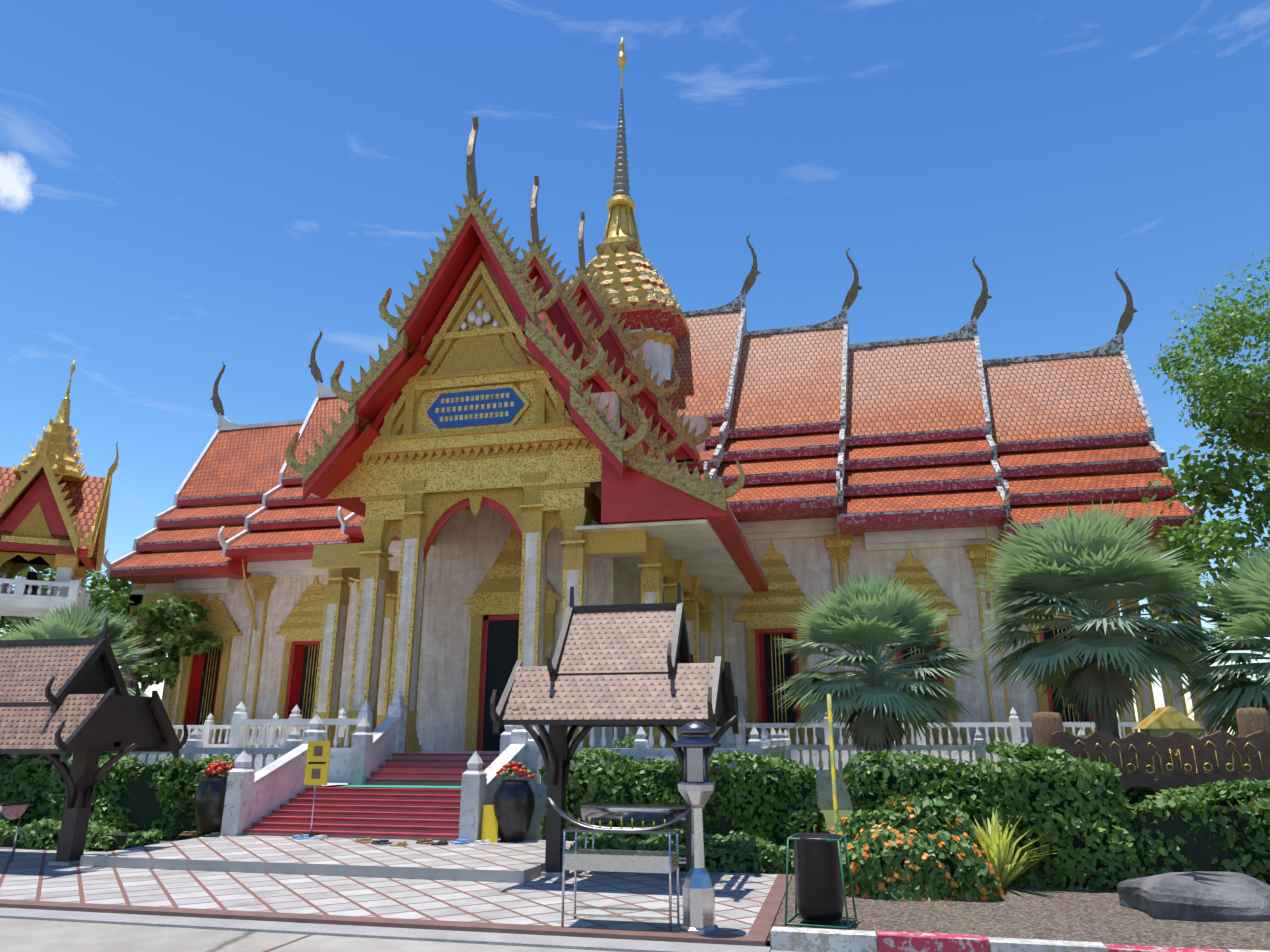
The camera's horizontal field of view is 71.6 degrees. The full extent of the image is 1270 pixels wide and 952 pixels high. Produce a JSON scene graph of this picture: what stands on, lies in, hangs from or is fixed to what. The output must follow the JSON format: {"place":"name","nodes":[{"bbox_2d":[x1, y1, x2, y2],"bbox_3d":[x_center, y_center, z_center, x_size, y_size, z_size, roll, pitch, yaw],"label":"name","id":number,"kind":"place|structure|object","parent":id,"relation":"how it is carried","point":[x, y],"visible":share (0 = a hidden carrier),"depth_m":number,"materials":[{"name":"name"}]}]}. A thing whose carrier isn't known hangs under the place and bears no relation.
{"place":"outdoors","nodes":[
{"label":"outdoors","id":0,"kind":"place"},
{"bbox_2d":[0,918,802,951],"bbox_3d":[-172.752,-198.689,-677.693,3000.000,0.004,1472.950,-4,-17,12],"label":"concrete road","id":1,"kind":"structure","parent":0,"point":[21,935],"depth_m":8.80,"materials":[{"name":"grey concrete"}]},
{"bbox_2d":[770,926,1269,951],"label":"curb","id":2,"kind":"structure","parent":1,"relation":"on","point":[807,939],"depth_m":8.23,"materials":[{"name":"white concrete"}]},
{"bbox_2d":[155,810,859,946],"bbox_3d":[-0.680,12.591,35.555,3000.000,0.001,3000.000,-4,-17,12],"label":"terrain","id":3,"kind":"structure","parent":0,"point":[829,817],"depth_m":22.19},
{"bbox_2d":[0,584,24,633],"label":"tree","id":4,"kind":"object","parent":3,"relation":"on","point":[2,621],"visible":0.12,"depth_m":36.55,"materials":[{"name":"green plant"}]},
{"bbox_2d":[0,802,28,861],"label":"table","id":5,"kind":"object","parent":3,"relation":"on","point":[11,810],"visible":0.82,"depth_m":14.04,"materials":[{"name":"silver metal"}]},
{"bbox_2d":[0,586,47,639],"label":"tree","id":6,"kind":"object","parent":3,"relation":"on","point":[8,620],"visible":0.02,"depth_m":34.83,"materials":[{"name":"green plant"}]},
{"bbox_2d":[0,360,118,755],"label":"bell tower","id":7,"kind":"structure","parent":3,"relation":"on","point":[54,505],"depth_m":29.88,"materials":[{"name":"gold metal"}]},
{"bbox_2d":[0,818,165,851],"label":"hedge","id":8,"kind":"object","parent":3,"relation":"on","point":[33,835],"visible":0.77,"depth_m":15.59,"materials":[{"name":"green plant"}]},
{"bbox_2d":[0,602,167,758],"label":"fan palm","id":9,"kind":"object","parent":3,"relation":"on","point":[76,623],"visible":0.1,"depth_m":20.66,"materials":[{"name":"green plant"}]},
{"bbox_2d":[2,562,165,670],"bbox_3d":[-24.715,8.651,39.518,9.439,9.808,8.974,-4,-17,12],"label":"tree","id":10,"kind":"object","parent":3,"relation":"on","point":[114,585],"visible":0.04,"depth_m":38.38,"materials":[{"name":"green plant"}]},
{"bbox_2d":[0,751,235,839],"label":"hedge","id":11,"kind":"object","parent":3,"relation":"on","point":[130,795],"visible":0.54,"depth_m":18.07,"materials":[{"name":"green plant"}]},
{"bbox_2d":[40,586,227,692],"bbox_3d":[-20.291,8.489,35.330,7.462,7.740,7.452,-4,-17,12],"label":"tree","id":12,"kind":"object","parent":3,"relation":"on","point":[164,624],"visible":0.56,"depth_m":34.92,"materials":[{"name":"green plant"}]},
{"bbox_2d":[193,759,233,833],"bbox_3d":[-8.085,6.161,16.980,0.762,1.340,0.729,-4,-17,12],"label":"flower urn","id":13,"kind":"object","parent":3,"relation":"on","point":[209,799],"visible":0.81,"depth_m":16.69,"materials":[{"name":"black ceramic"}]},
{"bbox_2d":[0,835,791,951],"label":"tiled pavement","id":14,"kind":"structure","parent":3,"relation":"on","point":[499,892],"depth_m":11.09,"materials":[{"name":"tile"}]},
{"bbox_2d":[0,619,188,865],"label":"roofed pavilion","id":15,"kind":"structure","parent":14,"relation":"on","point":[65,698],"depth_m":14.09,"materials":[{"name":"brown wood"}]},
{"bbox_2d":[301,741,330,837],"bbox_3d":[-5.885,5.751,16.196,0.460,1.680,0.240,-4,-17,12],"label":"sign","id":16,"kind":"object","parent":14,"relation":"on","point":[317,763],"visible":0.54,"depth_m":16.30,"materials":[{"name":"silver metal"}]},
{"bbox_2d":[178,831,490,846],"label":"shoes","id":17,"kind":"object","parent":14,"relation":"on","point":[382,841],"visible":1,"depth_m":15.10,"materials":[{"name":"multicoloured"}]},
{"bbox_2d":[481,805,497,842],"bbox_3d":[-2.539,6.093,15.448,0.280,0.600,0.320,2,-17,-7],"label":"wet floor sign","id":18,"kind":"object","parent":14,"relation":"on","point":[489,826],"visible":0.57,"depth_m":15.35,"materials":[{"name":"yellow plastic"}]},
{"bbox_2d":[493,761,535,841],"bbox_3d":[-2.154,5.772,15.670,0.766,1.342,0.740,-4,-17,12],"label":"flower urn","id":19,"kind":"object","parent":14,"relation":"on","point":[514,803],"visible":0.98,"depth_m":15.39,"materials":[{"name":"black ceramic"}]},
{"bbox_2d":[490,583,738,881],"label":"roofed pavilion","id":20,"kind":"structure","parent":14,"relation":"on","point":[627,665],"depth_m":12.62,"materials":[{"name":"brown wood"}]},
{"bbox_2d":[672,721,720,934],"bbox_3d":[0.658,3.660,9.295,0.540,2.070,0.540,-4,-17,12],"label":"lamp post","id":21,"kind":"object","parent":14,"relation":"on","point":[696,789],"visible":1,"depth_m":9.22,"materials":[{"name":"silver metal"}]},
{"bbox_2d":[547,797,691,931],"bbox_3d":[-0.147,4.166,9.447,1.706,1.327,0.492,-4,-17,12],"label":"gong stand","id":22,"kind":"object","parent":3,"relation":"on","point":[610,860],"visible":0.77,"depth_m":9.34,"materials":[{"name":"silver metal"}]},
{"bbox_2d":[581,803,685,873],"bbox_3d":[0.080,5.357,12.893,1.700,1.000,0.480,-4,-17,12],"label":"metal tray","id":23,"kind":"object","parent":22,"relation":"on","point":[637,813],"visible":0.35,"depth_m":12.86,"materials":[{"name":"silver metal"}]},
{"bbox_2d":[3,117,1239,839],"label":"temple","id":24,"kind":"structure","parent":3,"relation":"on","point":[467,483],"depth_m":29.75,"materials":[{"name":"orange tile"}]},
{"bbox_2d":[221,691,542,842],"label":"temple front stairs","id":25,"kind":"structure","parent":24,"relation":"attached to","point":[387,775],"depth_m":17.37,"materials":[{"name":"red tile"}]},
{"bbox_2d":[602,732,636,767],"bbox_3d":[-0.195,6.002,18.586,1.297,1.146,1.175,-4,-17,12],"label":"potted shrub","id":26,"kind":"object","parent":24,"relation":"on","point":[626,741],"visible":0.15,"depth_m":18.60,"materials":[{"name":"green plant"}]},
{"bbox_2d":[566,39,688,385],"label":"spire","id":27,"kind":"structure","parent":24,"relation":"attached to","point":[633,281],"depth_m":39.30,"materials":[{"name":"gold metal"}]},
{"bbox_2d":[565,829,794,875],"bbox_3d":[0.665,5.767,13.499,3.668,0.718,0.917,-4,-17,12],"label":"hedge","id":28,"kind":"object","parent":3,"relation":"on","point":[769,858],"visible":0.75,"depth_m":13.16,"materials":[{"name":"green plant"}]},
{"bbox_2d":[538,746,827,849],"bbox_3d":[0.829,5.879,15.934,5.195,1.886,1.572,-4,-17,12],"label":"hedge","id":29,"kind":"object","parent":3,"relation":"on","point":[773,801],"visible":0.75,"depth_m":15.44,"materials":[{"name":"green plant"}]},
{"bbox_2d":[772,569,991,769],"bbox_3d":[5.099,4.647,18.631,4.855,5.620,4.273,-4,-17,12],"label":"fan palm","id":30,"kind":"object","parent":3,"relation":"on","point":[864,614],"visible":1,"depth_m":18.31,"materials":[{"name":"green plant"}]},
{"bbox_2d":[842,749,1250,833],"bbox_3d":[12.082,5.191,13.508,17.304,1.929,1.545,-4,-17,12],"label":"hedge","id":31,"kind":"object","parent":3,"relation":"on","point":[955,783],"visible":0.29,"depth_m":14.80,"materials":[{"name":"green plant"}]},
{"bbox_2d":[1031,712,1063,750],"bbox_3d":[6.743,5.006,14.119,0.625,2.370,0.625,-4,-17,12],"label":"stone post","id":32,"kind":"object","parent":3,"relation":"on","point":[1045,725],"visible":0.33,"depth_m":14.22,"materials":[{"name":"brown stone"}]},
{"bbox_2d":[1050,730,1269,794],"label":"carved sign","id":33,"kind":"object","parent":32,"relation":"attached to","point":[1175,760],"visible":0.81,"depth_m":13.39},
{"bbox_2d":[965,497,1254,737],"bbox_3d":[9.540,3.828,18.230,5.396,6.965,5.778,-4,-17,12],"label":"fan palm","id":34,"kind":"object","parent":3,"relation":"on","point":[1086,560],"visible":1,"depth_m":17.73,"materials":[{"name":"green plant"}]},
{"bbox_2d":[1133,706,1205,738],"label":"roof","id":35,"kind":"structure","parent":3,"relation":"on","point":[1162,721],"depth_m":14.24,"materials":[{"name":"yellow"}]},
{"bbox_2d":[1142,384,1269,546],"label":"tree","id":36,"kind":"object","parent":3,"relation":"on","point":[1219,494],"visible":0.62,"depth_m":26.02,"materials":[{"name":"green plant"}]},
{"bbox_2d":[1146,488,1269,678],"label":"tree","id":37,"kind":"object","parent":3,"relation":"on","point":[1217,536],"visible":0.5,"depth_m":24.80,"materials":[{"name":"green plant"}]},
{"bbox_2d":[1148,248,1269,460],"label":"tree","id":38,"kind":"object","parent":3,"relation":"on","point":[1215,384],"visible":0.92,"depth_m":24.89,"materials":[{"name":"green plant"}]},
{"bbox_2d":[1170,537,1269,736],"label":"fan palm","id":39,"kind":"object","parent":3,"relation":"on","point":[1247,597],"visible":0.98,"depth_m":16.38,"materials":[{"name":"green plant"}]},
{"bbox_2d":[1228,450,1269,540],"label":"tree","id":40,"kind":"object","parent":3,"relation":"on","point":[1259,461],"visible":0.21,"depth_m":32.44,"materials":[{"name":"green plant"}]},
{"bbox_2d":[1236,707,1269,805],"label":"wooden post","id":41,"kind":"object","parent":3,"relation":"on","point":[1250,720],"visible":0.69,"depth_m":13.62,"materials":[{"name":"brown wood"}]},
{"bbox_2d":[0,0,1269,734],"label":"sky","id":42,"kind":"structure","parent":0,"point":[188,188],"materials":[{"name":"blue"}]},
{"bbox_2d":[767,872,1269,950],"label":"gravel bed","id":43,"kind":"object","parent":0,"point":[1103,916],"depth_m":9.57,"materials":[{"name":"brown gravel"}]},
{"bbox_2d":[785,833,856,929],"bbox_3d":[2.007,4.395,9.609,0.683,0.881,0.584,-6,-18,20],"label":"trash can","id":44,"kind":"object","parent":43,"relation":"on","point":[820,894],"visible":0.98,"depth_m":9.42,"materials":[{"name":"black plastic"}]},
{"bbox_2d":[827,694,838,822],"bbox_3d":[3.168,4.835,14.016,0.065,2.640,0.065,3,-17,-9],"label":"striped pole","id":45,"kind":"object","parent":43,"relation":"on","point":[832,758],"visible":0.71,"depth_m":14.08,"materials":[{"name":"yellow metal"}]},
{"bbox_2d":[828,793,1005,901],"bbox_3d":[3.567,4.936,11.803,2.381,1.257,2.023,-4,-17,12],"label":"orange flower bush","id":46,"kind":"object","parent":43,"relation":"on","point":[898,853],"visible":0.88,"depth_m":11.06,"materials":[{"name":"green plant"}]},
{"bbox_2d":[961,808,1058,887],"bbox_3d":[4.847,5.008,11.920,1.983,1.017,2.049,6,-18,-20],"label":"spiky plant","id":47,"kind":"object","parent":43,"relation":"on","point":[995,842],"depth_m":11.65,"materials":[{"name":"plant"}]},
{"bbox_2d":[973,740,1144,890],"bbox_3d":[5.922,4.741,12.359,1.992,1.989,1.670,-4,-17,12],"label":"hedge","id":48,"kind":"object","parent":43,"relation":"on","point":[1074,810],"visible":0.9,"depth_m":11.84,"materials":[{"name":"green plant"}]},
{"bbox_2d":[1117,871,1269,921],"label":"flat boulder","id":49,"kind":"object","parent":43,"relation":"on","point":[1206,896],"visible":0.92,"depth_m":9.77,"materials":[{"name":"grey stone"}]},
{"bbox_2d":[1119,777,1269,884],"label":"low hedge","id":50,"kind":"object","parent":43,"relation":"on","point":[1171,833],"visible":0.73,"depth_m":11.52,"materials":[{"name":"green plant"}]}
]}

